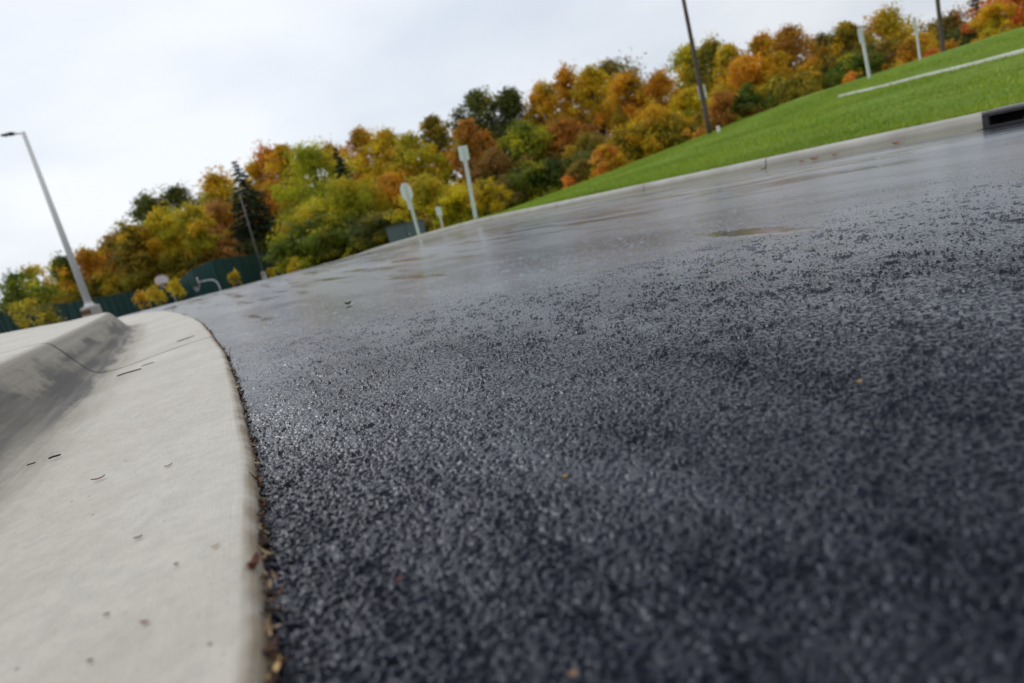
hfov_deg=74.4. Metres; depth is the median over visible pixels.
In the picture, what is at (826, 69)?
shrub
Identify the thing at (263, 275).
street lamp
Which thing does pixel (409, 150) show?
autumn tree
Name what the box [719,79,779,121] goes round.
shrub
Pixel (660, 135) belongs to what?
shrub
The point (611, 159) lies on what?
shrub
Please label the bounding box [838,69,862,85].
shrub
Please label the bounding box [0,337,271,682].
kerb
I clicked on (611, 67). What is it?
autumn tree
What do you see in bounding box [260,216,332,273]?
shrub
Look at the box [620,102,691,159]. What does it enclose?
autumn tree
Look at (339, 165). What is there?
spruce tree
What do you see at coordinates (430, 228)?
shrub
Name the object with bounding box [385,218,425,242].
utility cabinet
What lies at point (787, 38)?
autumn tree
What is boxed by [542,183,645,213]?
kerb
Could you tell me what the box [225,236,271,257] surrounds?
shrub
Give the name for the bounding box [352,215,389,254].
shrub
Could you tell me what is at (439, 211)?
road sign
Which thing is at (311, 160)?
autumn tree
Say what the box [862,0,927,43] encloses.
autumn tree
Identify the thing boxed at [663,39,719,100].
autumn tree
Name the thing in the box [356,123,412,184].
autumn tree
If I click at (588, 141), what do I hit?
autumn tree
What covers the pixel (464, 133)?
autumn tree
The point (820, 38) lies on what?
autumn tree
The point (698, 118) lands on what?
shrub
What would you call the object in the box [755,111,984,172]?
kerb
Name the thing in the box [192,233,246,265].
shrub
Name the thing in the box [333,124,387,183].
autumn tree
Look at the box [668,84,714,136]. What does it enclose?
autumn tree
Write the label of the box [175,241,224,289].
shrub
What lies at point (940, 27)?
utility pole
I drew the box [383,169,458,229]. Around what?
autumn tree
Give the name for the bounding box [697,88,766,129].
shrub
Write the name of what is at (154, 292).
sapling
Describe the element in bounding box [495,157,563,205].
shrub
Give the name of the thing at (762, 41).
autumn tree
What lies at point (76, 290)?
shrub
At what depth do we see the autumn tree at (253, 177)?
93.74 m
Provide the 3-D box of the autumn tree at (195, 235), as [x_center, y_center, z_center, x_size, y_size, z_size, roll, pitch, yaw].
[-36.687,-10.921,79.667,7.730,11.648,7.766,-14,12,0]
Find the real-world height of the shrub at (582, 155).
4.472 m
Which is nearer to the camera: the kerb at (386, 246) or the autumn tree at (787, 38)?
the kerb at (386, 246)
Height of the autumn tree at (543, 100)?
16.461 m
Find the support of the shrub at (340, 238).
on the ground
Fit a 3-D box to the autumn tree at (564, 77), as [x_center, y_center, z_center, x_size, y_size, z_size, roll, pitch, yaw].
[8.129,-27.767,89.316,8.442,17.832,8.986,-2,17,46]
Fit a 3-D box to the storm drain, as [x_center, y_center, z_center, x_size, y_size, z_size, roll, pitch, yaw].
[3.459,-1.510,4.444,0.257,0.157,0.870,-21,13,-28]
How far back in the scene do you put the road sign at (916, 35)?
22.09 m
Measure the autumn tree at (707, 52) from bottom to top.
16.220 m
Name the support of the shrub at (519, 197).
on the grass bank
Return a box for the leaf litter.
[196,319,292,682]
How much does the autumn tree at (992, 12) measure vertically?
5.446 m
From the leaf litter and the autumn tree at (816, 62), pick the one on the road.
the leaf litter
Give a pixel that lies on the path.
(977, 62)
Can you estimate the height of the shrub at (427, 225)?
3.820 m
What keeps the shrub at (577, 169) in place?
on the ground
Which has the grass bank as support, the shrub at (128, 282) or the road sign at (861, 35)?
the road sign at (861, 35)
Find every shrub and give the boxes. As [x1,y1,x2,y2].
[41,282,95,304]
[52,279,98,305]
[77,269,144,298]
[108,258,173,296]
[143,245,194,300]
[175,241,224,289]
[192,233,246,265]
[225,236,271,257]
[253,230,293,273]
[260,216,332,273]
[288,228,361,267]
[327,218,370,261]
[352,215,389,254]
[388,210,434,231]
[425,205,465,231]
[467,186,517,215]
[484,174,540,213]
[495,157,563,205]
[537,154,573,195]
[554,149,616,184]
[560,173,587,188]
[565,157,594,183]
[588,142,634,178]
[598,121,662,163]
[635,116,691,157]
[663,109,703,146]
[681,110,718,140]
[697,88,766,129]
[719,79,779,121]
[753,68,794,114]
[795,58,831,91]
[820,50,845,88]
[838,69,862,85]
[860,40,885,72]
[923,46,939,57]
[932,28,959,49]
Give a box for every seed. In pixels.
[394,576,402,580]
[567,669,576,676]
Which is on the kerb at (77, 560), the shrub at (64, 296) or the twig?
the twig
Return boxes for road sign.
[400,183,419,234]
[435,207,442,226]
[458,145,477,218]
[857,28,870,78]
[912,17,920,59]
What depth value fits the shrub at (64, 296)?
78.28 m
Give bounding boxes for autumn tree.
[0,268,66,313]
[5,262,71,307]
[40,250,88,286]
[54,243,122,294]
[91,226,145,272]
[104,219,175,290]
[113,188,168,248]
[125,200,188,269]
[130,180,207,242]
[165,199,236,269]
[194,164,274,237]
[203,197,250,244]
[235,139,309,230]
[236,160,280,226]
[256,142,316,226]
[267,134,378,222]
[269,195,340,242]
[286,207,372,267]
[299,173,397,228]
[315,138,355,191]
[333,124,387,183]
[345,209,406,250]
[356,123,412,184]
[365,170,430,221]
[382,130,456,221]
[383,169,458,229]
[418,112,464,185]
[423,178,486,224]
[440,116,503,194]
[445,85,519,210]
[461,143,538,192]
[461,176,512,214]
[486,85,535,161]
[494,116,566,178]
[509,75,593,152]
[532,114,605,163]
[550,59,599,125]
[561,131,611,162]
[563,60,618,141]
[592,68,659,140]
[594,48,650,134]
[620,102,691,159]
[628,63,701,113]
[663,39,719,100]
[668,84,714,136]
[679,28,731,112]
[702,50,787,113]
[709,42,749,97]
[741,26,798,75]
[753,50,801,88]
[768,22,844,75]
[774,67,822,104]
[793,31,842,64]
[797,54,836,90]
[818,20,880,66]
[819,49,891,87]
[858,34,905,74]
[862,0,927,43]
[881,30,960,70]
[917,2,967,34]
[925,25,938,39]
[944,21,983,49]
[954,0,1023,39]
[966,0,1022,42]
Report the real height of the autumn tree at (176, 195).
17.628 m
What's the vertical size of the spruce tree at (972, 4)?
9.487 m
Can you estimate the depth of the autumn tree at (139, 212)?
98.12 m
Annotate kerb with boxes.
[0,311,213,372]
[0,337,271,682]
[340,240,400,259]
[400,228,442,243]
[434,215,493,235]
[482,201,560,224]
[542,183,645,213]
[630,156,771,196]
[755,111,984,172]
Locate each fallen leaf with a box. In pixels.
[245,551,259,568]
[261,635,278,655]
[263,655,280,680]
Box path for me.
[839,49,1023,96]
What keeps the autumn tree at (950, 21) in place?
on the ground
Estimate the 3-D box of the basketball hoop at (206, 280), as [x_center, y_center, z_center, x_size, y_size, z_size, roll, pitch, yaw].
[-26.679,-4.549,59.005,1.960,2.440,1.184,-15,12,-1]
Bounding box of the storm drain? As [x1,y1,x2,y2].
[981,102,1023,128]
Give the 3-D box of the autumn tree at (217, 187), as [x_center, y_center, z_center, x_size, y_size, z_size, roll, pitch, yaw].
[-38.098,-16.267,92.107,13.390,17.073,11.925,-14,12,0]
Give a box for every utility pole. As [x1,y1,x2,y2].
[682,0,711,133]
[935,0,945,51]
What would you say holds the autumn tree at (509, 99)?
on the ground
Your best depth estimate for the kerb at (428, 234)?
16.95 m
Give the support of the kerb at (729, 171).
on the road
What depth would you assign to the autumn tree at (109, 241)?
85.21 m
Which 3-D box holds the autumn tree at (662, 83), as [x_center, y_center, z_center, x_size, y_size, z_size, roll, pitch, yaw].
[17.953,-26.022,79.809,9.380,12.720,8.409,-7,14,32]
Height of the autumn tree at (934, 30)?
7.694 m
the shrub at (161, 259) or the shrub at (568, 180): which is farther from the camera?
the shrub at (161, 259)
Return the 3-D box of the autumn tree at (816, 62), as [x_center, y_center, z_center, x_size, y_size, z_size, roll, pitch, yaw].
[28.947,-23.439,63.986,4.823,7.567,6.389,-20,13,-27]
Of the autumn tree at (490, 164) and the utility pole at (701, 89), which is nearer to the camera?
the utility pole at (701, 89)
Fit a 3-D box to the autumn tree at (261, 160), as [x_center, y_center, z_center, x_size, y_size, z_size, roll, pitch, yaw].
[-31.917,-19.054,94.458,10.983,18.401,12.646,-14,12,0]
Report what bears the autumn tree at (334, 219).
on the ground
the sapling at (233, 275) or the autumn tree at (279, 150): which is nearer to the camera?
the sapling at (233, 275)
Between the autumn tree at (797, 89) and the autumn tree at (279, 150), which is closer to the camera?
the autumn tree at (797, 89)
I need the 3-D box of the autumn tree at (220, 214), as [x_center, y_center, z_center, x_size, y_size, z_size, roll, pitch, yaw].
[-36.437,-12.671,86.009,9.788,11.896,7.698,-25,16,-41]
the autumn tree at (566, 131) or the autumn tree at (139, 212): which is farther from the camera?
the autumn tree at (139, 212)
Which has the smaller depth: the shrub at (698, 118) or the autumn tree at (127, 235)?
the shrub at (698, 118)
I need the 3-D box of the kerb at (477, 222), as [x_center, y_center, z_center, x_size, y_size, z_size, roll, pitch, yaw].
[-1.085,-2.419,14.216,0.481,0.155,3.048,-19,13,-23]
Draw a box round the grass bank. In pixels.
[407,27,1023,242]
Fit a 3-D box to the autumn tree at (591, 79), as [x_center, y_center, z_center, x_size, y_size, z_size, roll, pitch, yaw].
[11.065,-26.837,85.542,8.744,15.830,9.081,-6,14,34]
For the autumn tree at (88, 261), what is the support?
on the ground
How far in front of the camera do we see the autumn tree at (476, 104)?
86.64 m
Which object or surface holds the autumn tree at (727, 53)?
on the ground
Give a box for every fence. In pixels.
[0,285,178,333]
[178,252,284,300]
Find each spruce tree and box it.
[227,160,309,266]
[331,147,359,215]
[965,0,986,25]
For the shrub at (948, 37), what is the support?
on the ground
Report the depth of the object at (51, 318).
37.08 m
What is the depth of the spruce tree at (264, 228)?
80.52 m
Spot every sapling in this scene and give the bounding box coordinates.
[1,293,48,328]
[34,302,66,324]
[131,289,151,310]
[145,279,167,306]
[161,276,186,300]
[227,268,242,286]
[266,268,276,277]
[286,255,299,272]
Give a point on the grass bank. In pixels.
(1006, 64)
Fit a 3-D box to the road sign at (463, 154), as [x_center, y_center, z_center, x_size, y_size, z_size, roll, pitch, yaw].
[-1.390,-5.115,22.389,0.320,2.690,0.065,-12,11,-9]
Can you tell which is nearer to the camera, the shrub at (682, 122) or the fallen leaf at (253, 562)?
the fallen leaf at (253, 562)
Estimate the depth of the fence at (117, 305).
54.41 m
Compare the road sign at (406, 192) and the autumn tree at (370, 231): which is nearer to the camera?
the road sign at (406, 192)
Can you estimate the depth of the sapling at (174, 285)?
44.97 m
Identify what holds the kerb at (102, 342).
on the ground
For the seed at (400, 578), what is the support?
on the road
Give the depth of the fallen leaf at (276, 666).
0.49 m
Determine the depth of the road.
0.78 m
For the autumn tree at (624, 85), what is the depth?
77.95 m
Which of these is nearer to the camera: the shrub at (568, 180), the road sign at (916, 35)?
the road sign at (916, 35)
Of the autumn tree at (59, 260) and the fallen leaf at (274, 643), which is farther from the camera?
the autumn tree at (59, 260)
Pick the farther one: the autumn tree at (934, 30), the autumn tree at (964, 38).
the autumn tree at (934, 30)
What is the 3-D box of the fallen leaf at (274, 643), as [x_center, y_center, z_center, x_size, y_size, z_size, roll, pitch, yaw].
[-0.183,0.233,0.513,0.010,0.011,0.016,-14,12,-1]
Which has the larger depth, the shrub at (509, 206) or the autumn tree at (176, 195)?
the autumn tree at (176, 195)
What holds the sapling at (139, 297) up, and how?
on the ground
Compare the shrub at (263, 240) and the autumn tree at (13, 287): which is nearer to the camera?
the autumn tree at (13, 287)
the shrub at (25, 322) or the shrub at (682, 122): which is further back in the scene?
the shrub at (682, 122)
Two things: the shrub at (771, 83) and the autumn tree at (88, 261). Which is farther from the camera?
the autumn tree at (88, 261)
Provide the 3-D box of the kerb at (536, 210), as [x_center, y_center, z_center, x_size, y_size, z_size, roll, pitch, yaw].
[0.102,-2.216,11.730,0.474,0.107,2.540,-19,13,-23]
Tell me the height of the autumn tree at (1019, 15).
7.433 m
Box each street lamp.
[0,131,102,317]
[239,190,267,279]
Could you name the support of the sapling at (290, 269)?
on the ground
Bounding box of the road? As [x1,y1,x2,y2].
[118,121,1023,682]
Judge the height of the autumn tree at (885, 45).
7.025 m
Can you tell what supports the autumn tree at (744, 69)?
on the ground
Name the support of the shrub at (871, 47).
on the ground
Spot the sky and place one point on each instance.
(113, 100)
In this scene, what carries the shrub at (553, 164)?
on the ground
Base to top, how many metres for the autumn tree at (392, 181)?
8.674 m
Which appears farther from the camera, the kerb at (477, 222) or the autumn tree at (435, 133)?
the autumn tree at (435, 133)
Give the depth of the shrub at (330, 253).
63.24 m
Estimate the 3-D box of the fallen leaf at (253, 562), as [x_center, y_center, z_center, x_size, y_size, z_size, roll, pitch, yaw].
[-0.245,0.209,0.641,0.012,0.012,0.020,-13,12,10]
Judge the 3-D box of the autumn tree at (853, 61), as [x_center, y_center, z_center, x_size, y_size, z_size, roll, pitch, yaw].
[30.481,-22.641,60.287,5.630,6.540,6.409,-14,12,0]
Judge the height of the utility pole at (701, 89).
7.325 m
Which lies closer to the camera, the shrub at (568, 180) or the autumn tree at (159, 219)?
the shrub at (568, 180)
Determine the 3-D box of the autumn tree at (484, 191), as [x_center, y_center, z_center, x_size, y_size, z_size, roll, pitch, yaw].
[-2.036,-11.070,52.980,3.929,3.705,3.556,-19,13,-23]
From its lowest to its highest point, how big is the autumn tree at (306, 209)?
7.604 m
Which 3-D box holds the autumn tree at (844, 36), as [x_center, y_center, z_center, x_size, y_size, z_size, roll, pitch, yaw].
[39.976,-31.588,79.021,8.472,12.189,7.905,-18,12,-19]
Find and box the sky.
[0,0,1021,302]
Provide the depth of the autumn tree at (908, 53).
55.41 m
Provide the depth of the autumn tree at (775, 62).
68.20 m
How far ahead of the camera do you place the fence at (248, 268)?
64.77 m
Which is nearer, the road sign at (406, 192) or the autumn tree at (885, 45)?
the road sign at (406, 192)
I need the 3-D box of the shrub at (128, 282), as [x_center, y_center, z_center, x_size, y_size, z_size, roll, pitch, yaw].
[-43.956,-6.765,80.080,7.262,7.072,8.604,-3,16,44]
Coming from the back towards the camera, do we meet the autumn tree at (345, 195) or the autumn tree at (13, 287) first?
the autumn tree at (345, 195)
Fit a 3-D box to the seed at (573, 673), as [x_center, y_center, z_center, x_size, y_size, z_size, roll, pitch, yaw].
[0.037,0.203,0.411,0.006,0.004,0.004,-16,17,-10]
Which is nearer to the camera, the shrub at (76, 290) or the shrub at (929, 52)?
the shrub at (929, 52)
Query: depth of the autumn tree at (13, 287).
50.09 m
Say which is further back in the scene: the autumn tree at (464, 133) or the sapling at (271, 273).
the autumn tree at (464, 133)
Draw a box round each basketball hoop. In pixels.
[154,275,176,301]
[194,277,220,290]
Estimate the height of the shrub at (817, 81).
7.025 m
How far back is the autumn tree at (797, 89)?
57.62 m
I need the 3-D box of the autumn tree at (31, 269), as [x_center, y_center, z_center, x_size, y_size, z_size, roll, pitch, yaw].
[-37.684,-3.158,54.791,4.774,6.833,4.532,-14,12,0]
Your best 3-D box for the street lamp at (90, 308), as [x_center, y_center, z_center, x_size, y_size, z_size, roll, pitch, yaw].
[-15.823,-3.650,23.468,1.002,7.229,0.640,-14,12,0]
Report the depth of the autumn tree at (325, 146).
94.75 m
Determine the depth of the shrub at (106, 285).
78.67 m
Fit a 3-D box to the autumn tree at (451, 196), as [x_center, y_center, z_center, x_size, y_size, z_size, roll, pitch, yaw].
[-4.749,-11.142,55.220,5.363,4.445,5.954,-14,12,0]
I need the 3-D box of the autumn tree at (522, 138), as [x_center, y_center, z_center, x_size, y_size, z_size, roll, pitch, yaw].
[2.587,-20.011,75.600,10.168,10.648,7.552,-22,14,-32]
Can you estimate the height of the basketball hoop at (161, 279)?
3.558 m
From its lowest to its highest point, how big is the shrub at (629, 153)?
5.959 m

